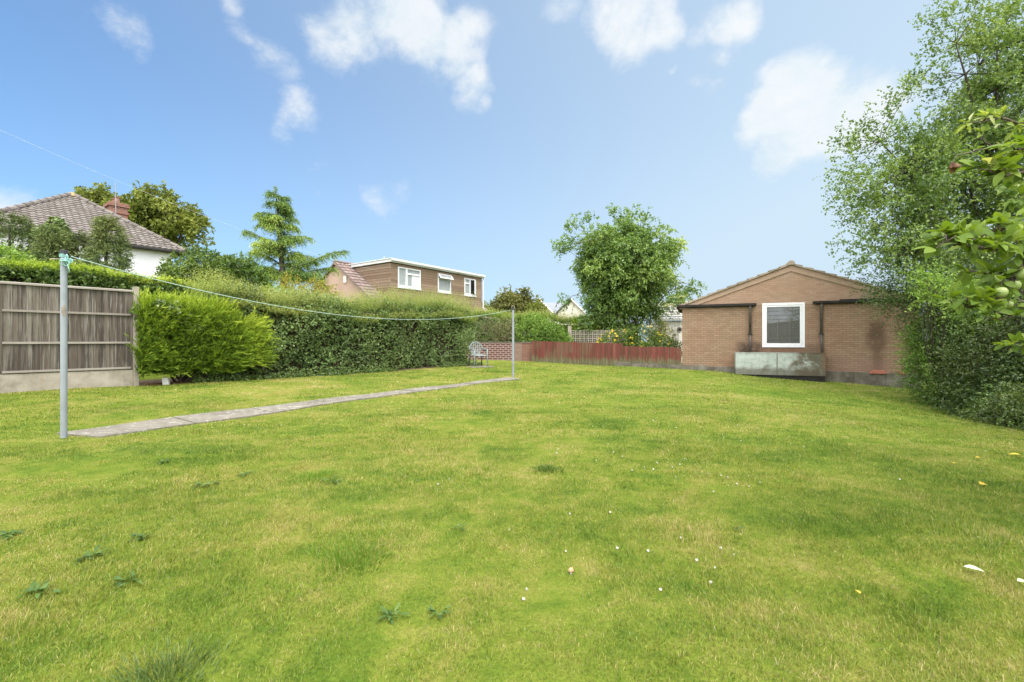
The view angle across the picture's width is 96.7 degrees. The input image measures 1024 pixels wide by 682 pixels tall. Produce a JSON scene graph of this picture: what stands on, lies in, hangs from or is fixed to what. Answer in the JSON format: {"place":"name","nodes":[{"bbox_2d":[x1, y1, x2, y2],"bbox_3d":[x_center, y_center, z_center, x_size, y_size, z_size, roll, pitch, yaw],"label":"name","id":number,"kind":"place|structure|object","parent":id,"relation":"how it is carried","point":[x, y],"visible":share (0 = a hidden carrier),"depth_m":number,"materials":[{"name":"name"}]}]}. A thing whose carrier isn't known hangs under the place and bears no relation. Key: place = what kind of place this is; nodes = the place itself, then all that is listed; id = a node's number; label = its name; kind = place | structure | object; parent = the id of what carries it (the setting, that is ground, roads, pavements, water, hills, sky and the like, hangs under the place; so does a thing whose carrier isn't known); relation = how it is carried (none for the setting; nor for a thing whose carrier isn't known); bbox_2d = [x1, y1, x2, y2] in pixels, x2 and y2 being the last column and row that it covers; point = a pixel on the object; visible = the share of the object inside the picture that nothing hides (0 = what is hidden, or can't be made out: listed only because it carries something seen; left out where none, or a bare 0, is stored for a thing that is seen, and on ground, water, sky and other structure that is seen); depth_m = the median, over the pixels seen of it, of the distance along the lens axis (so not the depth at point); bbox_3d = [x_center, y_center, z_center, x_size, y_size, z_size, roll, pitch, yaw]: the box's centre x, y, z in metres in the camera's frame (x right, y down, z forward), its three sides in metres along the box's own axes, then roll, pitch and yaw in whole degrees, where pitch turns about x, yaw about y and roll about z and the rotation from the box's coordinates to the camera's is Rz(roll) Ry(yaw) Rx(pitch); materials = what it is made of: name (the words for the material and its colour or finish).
{"place":"outdoors","nodes":[
{"label":"outdoors","id":0,"kind":"place"},
{"bbox_2d":[56,377,520,437],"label":"path","id":1,"kind":"structure","parent":0,"point":[139,426],"depth_m":6.69,"materials":[{"name":"concrete"}]},
{"bbox_2d":[0,341,1023,681],"bbox_3d":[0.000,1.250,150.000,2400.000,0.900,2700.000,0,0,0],"label":"ground","id":2,"kind":"structure","parent":0,"point":[550,605],"depth_m":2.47,"materials":[{"name":"green plant"}]},
{"bbox_2d":[0,529,24,540],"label":"lawn weed","id":3,"kind":"object","parent":2,"relation":"on","point":[4,533],"visible":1,"depth_m":2.54,"materials":[{"name":"green plant"}]},
{"bbox_2d":[0,241,38,276],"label":"shrub","id":4,"kind":"object","parent":2,"relation":"on","point":[15,253],"visible":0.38,"depth_m":11.57,"materials":[{"name":"green plant"}]},
{"bbox_2d":[0,209,49,262],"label":"conifer","id":5,"kind":"object","parent":2,"relation":"on","point":[10,235],"visible":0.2,"depth_m":14.12,"materials":[{"name":"green plant"}]},
{"bbox_2d":[17,580,60,598],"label":"lawn weed","id":6,"kind":"object","parent":2,"relation":"on","point":[36,585],"visible":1,"depth_m":1.96,"materials":[{"name":"green plant"}]},
{"bbox_2d":[26,223,79,264],"bbox_3d":[-14.185,-1.270,13.996,2.622,4.739,2.801,0,0,0],"label":"conifer","id":7,"kind":"object","parent":2,"relation":"on","point":[46,241],"visible":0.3,"depth_m":13.85,"materials":[{"name":"green plant"}]},
{"bbox_2d":[39,216,74,261],"bbox_3d":[-14.912,-1.494,14.910,0.997,5.189,1.008,0,0,0],"label":"ivy stump","id":8,"kind":"object","parent":2,"relation":"on","point":[53,220],"visible":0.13,"depth_m":14.80,"materials":[{"name":"green plant"}]},
{"bbox_2d":[50,250,76,437],"bbox_3d":[-5.127,0.186,5.200,0.296,2.450,0.068,0,0,0],"label":"clothes post","id":9,"kind":"object","parent":2,"relation":"on","point":[63,351],"visible":0.87,"depth_m":5.18,"materials":[{"name":"metal"}]},
{"bbox_2d":[59,254,72,272],"bbox_3d":[-5.088,-0.882,5.174,0.164,0.217,0.102,0,0,26],"label":"cord knot","id":10,"kind":"object","parent":9,"relation":"attached to","point":[67,260],"visible":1,"depth_m":5.16,"materials":[{"name":"teal fabric"}]},
{"bbox_2d":[0,281,138,392],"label":"timber fence","id":11,"kind":"object","parent":2,"relation":"on","point":[101,321],"visible":0.88,"depth_m":8.98,"materials":[{"name":"wood"}]},
{"bbox_2d":[55,229,103,264],"bbox_3d":[-13.947,-1.273,14.641,1.672,4.746,1.785,0,0,38],"label":"conifer","id":12,"kind":"object","parent":2,"relation":"on","point":[77,243],"visible":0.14,"depth_m":14.49,"materials":[{"name":"green plant"}]},
{"bbox_2d":[75,544,106,564],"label":"lawn weed","id":13,"kind":"object","parent":2,"relation":"on","point":[89,552],"visible":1,"depth_m":2.27,"materials":[{"name":"green plant"}]},
{"bbox_2d":[0,182,186,277],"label":"white house","id":14,"kind":"structure","parent":2,"relation":"on","point":[76,212],"depth_m":19.38,"materials":[{"name":"brown concrete"}]},
{"bbox_2d":[71,180,117,205],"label":"oak tree","id":15,"kind":"object","parent":2,"relation":"on","point":[95,195],"visible":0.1,"depth_m":40.78,"materials":[{"name":"green plant"}]},
{"bbox_2d":[72,213,140,274],"bbox_3d":[-12.878,-1.473,14.317,2.807,5.147,2.685,0,0,0],"label":"conifer","id":16,"kind":"object","parent":2,"relation":"on","point":[103,225],"visible":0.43,"depth_m":14.26,"materials":[{"name":"green plant"}]},
{"bbox_2d":[0,256,227,316],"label":"clipped hedge","id":17,"kind":"object","parent":2,"relation":"on","point":[83,275],"visible":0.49,"depth_m":11.18,"materials":[{"name":"green plant"}]},
{"bbox_2d":[110,571,141,587],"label":"lawn weed","id":18,"kind":"object","parent":2,"relation":"on","point":[131,575],"visible":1,"depth_m":2.05,"materials":[{"name":"green plant"}]},
{"bbox_2d":[128,532,148,540],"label":"lawn weed","id":19,"kind":"object","parent":2,"relation":"on","point":[135,534],"visible":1,"depth_m":2.51,"materials":[{"name":"green plant"}]},
{"bbox_2d":[97,180,215,259],"bbox_3d":[-31.089,-6.299,39.859,9.566,15.198,6.403,0,0,0],"label":"oak tree","id":20,"kind":"object","parent":2,"relation":"on","point":[171,223],"visible":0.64,"depth_m":38.68,"materials":[{"name":"green plant"}]},
{"bbox_2d":[162,377,169,384],"bbox_3d":[-7.663,0.888,10.078,0.119,0.164,0.090,-6,6,-17],"label":"stone block","id":21,"kind":"object","parent":2,"relation":"on","point":[165,381],"depth_m":10.04,"materials":[{"name":"white stone"}]},
{"bbox_2d":[89,629,247,681],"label":"grass tuft","id":22,"kind":"object","parent":2,"relation":"on","point":[155,668],"visible":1,"depth_m":1.54,"materials":[{"name":"green plant"}]},
{"bbox_2d":[124,286,280,382],"bbox_3d":[-7.173,-0.104,10.819,1.768,2.253,3.348,0,0,40],"label":"conifer hedge","id":23,"kind":"object","parent":2,"relation":"on","point":[224,341],"visible":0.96,"depth_m":10.34,"materials":[{"name":"green plant"}]},
{"bbox_2d":[129,297,202,377],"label":"ivy","id":24,"kind":"object","parent":23,"relation":"attached to","point":[131,310],"visible":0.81,"depth_m":9.88,"materials":[{"name":"green plant"}]},
{"bbox_2d":[202,481,219,485],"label":"lawn weed","id":25,"kind":"object","parent":2,"relation":"on","point":[208,483],"visible":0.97,"depth_m":3.50,"materials":[{"name":"green plant"}]},
{"bbox_2d":[153,240,276,300],"bbox_3d":[-10.165,-1.298,15.636,4.146,4.309,3.160,0,0,0],"label":"bush","id":26,"kind":"object","parent":2,"relation":"on","point":[213,260],"visible":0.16,"depth_m":15.06,"materials":[{"name":"green plant"}]},
{"bbox_2d":[220,251,278,294],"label":"bush","id":27,"kind":"object","parent":2,"relation":"on","point":[259,271],"visible":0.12,"depth_m":15.73,"materials":[{"name":"green plant"}]},
{"bbox_2d":[243,282,296,308],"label":"shrub","id":28,"kind":"object","parent":2,"relation":"on","point":[272,289],"visible":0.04,"depth_m":13.87,"materials":[{"name":"green plant"}]},
{"bbox_2d":[238,186,352,295],"bbox_3d":[-9.042,-2.684,19.035,4.849,7.571,2.775,0,0,-10],"label":"cedar tree","id":29,"kind":"object","parent":2,"relation":"on","point":[296,265],"visible":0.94,"depth_m":18.74,"materials":[{"name":"green plant"}]},
{"bbox_2d":[139,363,464,385],"bbox_3d":[-4.960,0.952,14.490,1.715,0.124,11.154,0,0,38],"label":"flower bed","id":30,"kind":"object","parent":2,"relation":"on","point":[150,382],"visible":0.23,"depth_m":10.96,"materials":[{"name":"soil"}]},
{"bbox_2d":[140,377,246,385],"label":"leaf litter","id":31,"kind":"object","parent":30,"relation":"on","point":[178,382],"visible":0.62,"depth_m":10.34,"materials":[{"name":"brown plant"}]},
{"bbox_2d":[172,261,478,380],"bbox_3d":[-4.762,-0.517,14.755,1.808,3.160,10.219,0,0,38],"label":"hedge","id":32,"kind":"object","parent":30,"relation":"on","point":[309,338],"visible":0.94,"depth_m":13.99,"materials":[{"name":"green plant"}]},
{"bbox_2d":[191,354,482,382],"bbox_3d":[-4.493,0.733,14.534,0.819,0.605,9.964,0,0,38],"label":"ground ivy","id":33,"kind":"object","parent":30,"relation":"on","point":[285,375],"visible":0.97,"depth_m":12.76,"materials":[{"name":"green plant"}]},
{"bbox_2d":[272,271,342,307],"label":"shrub","id":34,"kind":"object","parent":2,"relation":"on","point":[319,286],"visible":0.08,"depth_m":16.38,"materials":[{"name":"green plant"}]},
{"bbox_2d":[263,466,359,488],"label":"grass tuft","id":35,"kind":"object","parent":2,"relation":"on","point":[312,476],"visible":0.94,"depth_m":3.70,"materials":[{"name":"green plant"}]},
{"bbox_2d":[321,474,340,484],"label":"lawn weed","id":36,"kind":"object","parent":2,"relation":"on","point":[336,481],"visible":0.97,"depth_m":3.54,"materials":[{"name":"green plant"}]},
{"bbox_2d":[285,531,410,589],"bbox_3d":[-0.771,1.079,2.302,0.620,0.054,0.636,0,0,-39],"label":"grass tuft","id":37,"kind":"object","parent":2,"relation":"on","point":[351,553],"visible":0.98,"depth_m":2.29,"materials":[{"name":"green plant"}]},
{"bbox_2d":[377,602,410,624],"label":"lawn weed","id":38,"kind":"object","parent":2,"relation":"on","point":[385,611],"visible":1,"depth_m":1.82,"materials":[{"name":"green plant"}]},
{"bbox_2d":[314,256,499,335],"bbox_3d":[-7.099,-1.970,29.158,8.880,6.540,9.620,0,0,35],"label":"dormer bungalow","id":39,"kind":"object","parent":2,"relation":"on","point":[386,273],"visible":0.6,"depth_m":25.32,"materials":[{"name":"brown tile"},{"name":"concrete tile"},{"name":"white plastic"}]},
{"bbox_2d":[5,132,373,269],"bbox_3d":[-9.083,-4.640,19.750,0.004,1.645,22.860,0,0,20],"label":"overhead cable","id":40,"kind":"object","parent":39,"relation":"attached to","point":[160,198],"visible":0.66,"depth_m":14.04,"materials":[{"name":"black rubber"}]},
{"bbox_2d":[397,267,420,289],"bbox_3d":[-5.654,-3.420,25.046,0.130,1.140,1.690,0,0,35],"label":"window","id":41,"kind":"structure","parent":39,"relation":"in","point":[408,277],"depth_m":25.04,"materials":[{"name":"white plastic"}]},
{"bbox_2d":[437,273,453,293],"bbox_3d":[-3.982,-3.421,27.239,0.334,1.142,1.180,0,0,35],"label":"window","id":42,"kind":"structure","parent":39,"relation":"in","point":[444,281],"depth_m":27.29,"materials":[{"name":"white plastic"}]},
{"bbox_2d":[464,278,475,296],"bbox_3d":[-2.595,-3.420,29.136,0.412,1.140,1.160,0,0,35],"label":"window","id":43,"kind":"structure","parent":39,"relation":"in","point":[469,284],"depth_m":29.15,"materials":[{"name":"white plastic"}]},
{"bbox_2d":[426,605,450,618],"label":"lawn weed","id":44,"kind":"object","parent":2,"relation":"on","point":[431,609],"visible":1,"depth_m":1.83,"materials":[{"name":"green plant"}]},
{"bbox_2d":[467,365,493,367],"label":"paving slab","id":45,"kind":"structure","parent":2,"relation":"on","point":[479,366],"depth_m":17.02,"materials":[{"name":"concrete"}]},
{"bbox_2d":[468,342,487,366],"bbox_3d":[-1.290,0.491,17.313,0.646,0.933,0.586,0,0,-29],"label":"garden chair","id":46,"kind":"object","parent":45,"relation":"on","point":[478,353],"visible":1,"depth_m":17.42,"materials":[{"name":"white plastic"}]},
{"bbox_2d":[465,342,531,360],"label":"garden wall","id":47,"kind":"structure","parent":2,"relation":"on","point":[503,351],"depth_m":20.79,"materials":[{"name":"red brick"}]},
{"bbox_2d":[472,317,536,341],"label":"shrub","id":48,"kind":"object","parent":2,"relation":"on","point":[507,338],"visible":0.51,"depth_m":21.76,"materials":[{"name":"green plant"}]},
{"bbox_2d":[511,306,514,376],"bbox_3d":[0.034,0.164,13.850,0.085,2.483,0.074,0,0,40],"label":"clothes post","id":49,"kind":"object","parent":2,"relation":"on","point":[513,341],"visible":0.93,"depth_m":13.82,"materials":[{"name":"metal"}]},
{"bbox_2d":[71,256,508,319],"bbox_3d":[-2.528,-0.714,9.525,0.010,0.520,9.990,0,0,30],"label":"clothes line","id":50,"kind":"object","parent":49,"relation":"attached to","point":[259,302],"visible":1,"depth_m":6.93,"materials":[{"name":"white plastic"}]},
{"bbox_2d":[485,284,546,321],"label":"tree","id":51,"kind":"object","parent":2,"relation":"on","point":[509,299],"visible":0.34,"depth_m":44.07,"materials":[{"name":"green plant"}]},
{"bbox_2d":[484,299,550,313],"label":"bush","id":52,"kind":"object","parent":2,"relation":"on","point":[537,305],"visible":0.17,"depth_m":42.67,"materials":[{"name":"green plant"}]},
{"bbox_2d":[511,312,574,341],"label":"shrub","id":53,"kind":"object","parent":2,"relation":"on","point":[549,335],"visible":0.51,"depth_m":21.29,"materials":[{"name":"green plant"}]},
{"bbox_2d":[527,460,569,475],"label":"grass tuft","id":54,"kind":"object","parent":2,"relation":"on","point":[545,467],"visible":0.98,"depth_m":3.88,"materials":[{"name":"green plant"}]},
{"bbox_2d":[464,305,643,345],"bbox_3d":[2.007,-0.466,23.196,9.320,2.886,1.734,0,0,6],"label":"hedge","id":55,"kind":"object","parent":2,"relation":"on","point":[519,315],"visible":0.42,"depth_m":23.08,"materials":[{"name":"green plant"}]},
{"bbox_2d":[538,298,585,324],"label":"distant house","id":56,"kind":"structure","parent":2,"relation":"on","point":[552,307],"depth_m":60.00,"materials":[{"name":"white paint"}]},
{"bbox_2d":[566,314,604,341],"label":"shrub","id":57,"kind":"object","parent":2,"relation":"on","point":[586,321],"visible":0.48,"depth_m":22.20,"materials":[{"name":"green plant"}]},
{"bbox_2d":[568,326,626,345],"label":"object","id":58,"kind":"structure","parent":2,"relation":"on","point":[584,334],"depth_m":21.75,"materials":[{"name":"wood"}]},
{"bbox_2d":[532,341,681,368],"bbox_3d":[3.816,0.656,19.239,6.334,1.314,0.173,0,0,23],"label":"picket fence","id":59,"kind":"object","parent":2,"relation":"on","point":[599,354],"visible":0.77,"depth_m":19.15,"materials":[{"name":"red wood"}]},
{"bbox_2d":[549,203,706,341],"bbox_3d":[5.759,-2.872,22.355,6.194,8.153,5.809,0,0,44],"label":"cherry tree","id":60,"kind":"object","parent":2,"relation":"on","point":[621,271],"visible":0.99,"depth_m":21.77,"materials":[{"name":"green plant"}]},
{"bbox_2d":[595,323,681,362],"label":"shrub","id":61,"kind":"object","parent":2,"relation":"on","point":[659,338],"visible":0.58,"depth_m":20.64,"materials":[{"name":"green plant"}]},
{"bbox_2d":[643,315,680,346],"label":"shrub","id":62,"kind":"object","parent":2,"relation":"on","point":[661,328],"visible":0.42,"depth_m":22.85,"materials":[{"name":"green plant"}]},
{"bbox_2d":[649,301,686,346],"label":"outbuilding","id":63,"kind":"structure","parent":2,"relation":"on","point":[672,324],"depth_m":24.55,"materials":[{"name":"white paint"}]},
{"bbox_2d":[660,290,688,346],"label":"bush","id":64,"kind":"object","parent":2,"relation":"on","point":[669,301],"visible":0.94,"depth_m":21.10,"materials":[{"name":"green plant"}]},
{"bbox_2d":[734,352,825,381],"bbox_3d":[9.619,1.150,16.451,2.824,1.500,0.532,0,0,22],"label":"water tank","id":65,"kind":"object","parent":2,"relation":"on","point":[802,366],"visible":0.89,"depth_m":16.18,"materials":[{"name":"teal paint"}]},
{"bbox_2d":[676,260,920,388],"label":"brick house","id":66,"kind":"structure","parent":2,"relation":"on","point":[790,306],"depth_m":16.51,"materials":[{"name":"brick"}]},
{"bbox_2d":[762,302,804,346],"bbox_3d":[9.953,-0.583,16.714,1.356,1.631,0.092,0,0,22],"label":"window","id":67,"kind":"structure","parent":66,"relation":"in","point":[783,324],"depth_m":16.69,"materials":[{"name":"white plastic"}]},
{"bbox_2d":[869,370,885,373],"bbox_3d":[12.500,1.059,15.563,0.494,0.110,0.120,0,3,15],"label":"clay tile","id":68,"kind":"object","parent":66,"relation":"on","point":[877,372],"visible":1,"depth_m":15.53,"materials":[{"name":"orange ceramic"}]},
{"bbox_2d":[791,444,862,459],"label":"grass tuft","id":69,"kind":"object","parent":2,"relation":"on","point":[824,453],"visible":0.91,"depth_m":4.61,"materials":[{"name":"green plant"}]},
{"bbox_2d":[814,0,1023,303],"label":"birch tree","id":70,"kind":"object","parent":2,"relation":"on","point":[928,176],"visible":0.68,"depth_m":11.79,"materials":[{"name":"green plant"}]},
{"bbox_2d":[842,240,1022,386],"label":"shrub","id":71,"kind":"object","parent":2,"relation":"on","point":[890,286],"visible":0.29,"depth_m":11.37,"materials":[{"name":"green plant"}]},
{"bbox_2d":[888,308,999,410],"bbox_3d":[10.481,0.634,10.786,2.356,2.864,2.502,0,0,0],"label":"shrub","id":72,"kind":"object","parent":2,"relation":"on","point":[910,362],"visible":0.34,"depth_m":10.97,"materials":[{"name":"green plant"}]},
{"bbox_2d":[894,258,1020,406],"bbox_3d":[10.021,-0.177,10.265,2.131,3.557,1.505,0,0,44],"label":"shrub","id":73,"kind":"object","parent":2,"relation":"on","point":[930,299],"visible":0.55,"depth_m":10.42,"materials":[{"name":"green plant"}]},
{"bbox_2d":[912,104,1023,354],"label":"apple tree","id":74,"kind":"object","parent":2,"relation":"on","point":[997,287],"visible":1,"depth_m":1.97,"materials":[{"name":"green plant"}]},
{"bbox_2d":[914,280,1023,421],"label":"shrub","id":75,"kind":"object","parent":2,"relation":"on","point":[982,353],"visible":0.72,"depth_m":9.41,"materials":[{"name":"green plant"}]},
{"bbox_2d":[964,565,983,571],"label":"fallen leaf","id":76,"kind":"object","parent":2,"relation":"on","point":[972,567],"visible":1,"depth_m":2.19,"materials":[{"name":"white plant"}]},
{"bbox_2d":[951,395,1007,424],"bbox_3d":[9.038,1.429,7.028,2.174,0.471,15.000,0,0,33],"label":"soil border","id":77,"kind":"object","parent":2,"relation":"on","point":[981,414],"visible":0.04,"depth_m":9.58,"materials":[{"name":"brown soil"}]},
{"bbox_2d":[979,329,1023,422],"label":"shrub","id":78,"kind":"object","parent":77,"relation":"on","point":[1018,365],"visible":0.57,"depth_m":8.27,"materials":[{"name":"green plant"}]},
{"bbox_2d":[956,374,1023,431],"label":"shrub","id":79,"kind":"object","parent":2,"relation":"on","point":[1014,419],"visible":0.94,"depth_m":7.91,"materials":[{"name":"green plant"}]},
{"bbox_2d":[985,285,1023,377],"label":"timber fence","id":80,"kind":"object","parent":2,"relation":"on","point":[1021,292],"visible":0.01,"depth_m":9.82,"materials":[{"name":"wood"}]},
{"bbox_2d":[0,0,1023,340],"label":"sky","id":81,"kind":"structure","parent":0,"point":[461,135],"materials":[{"name":"blue"}]}
]}

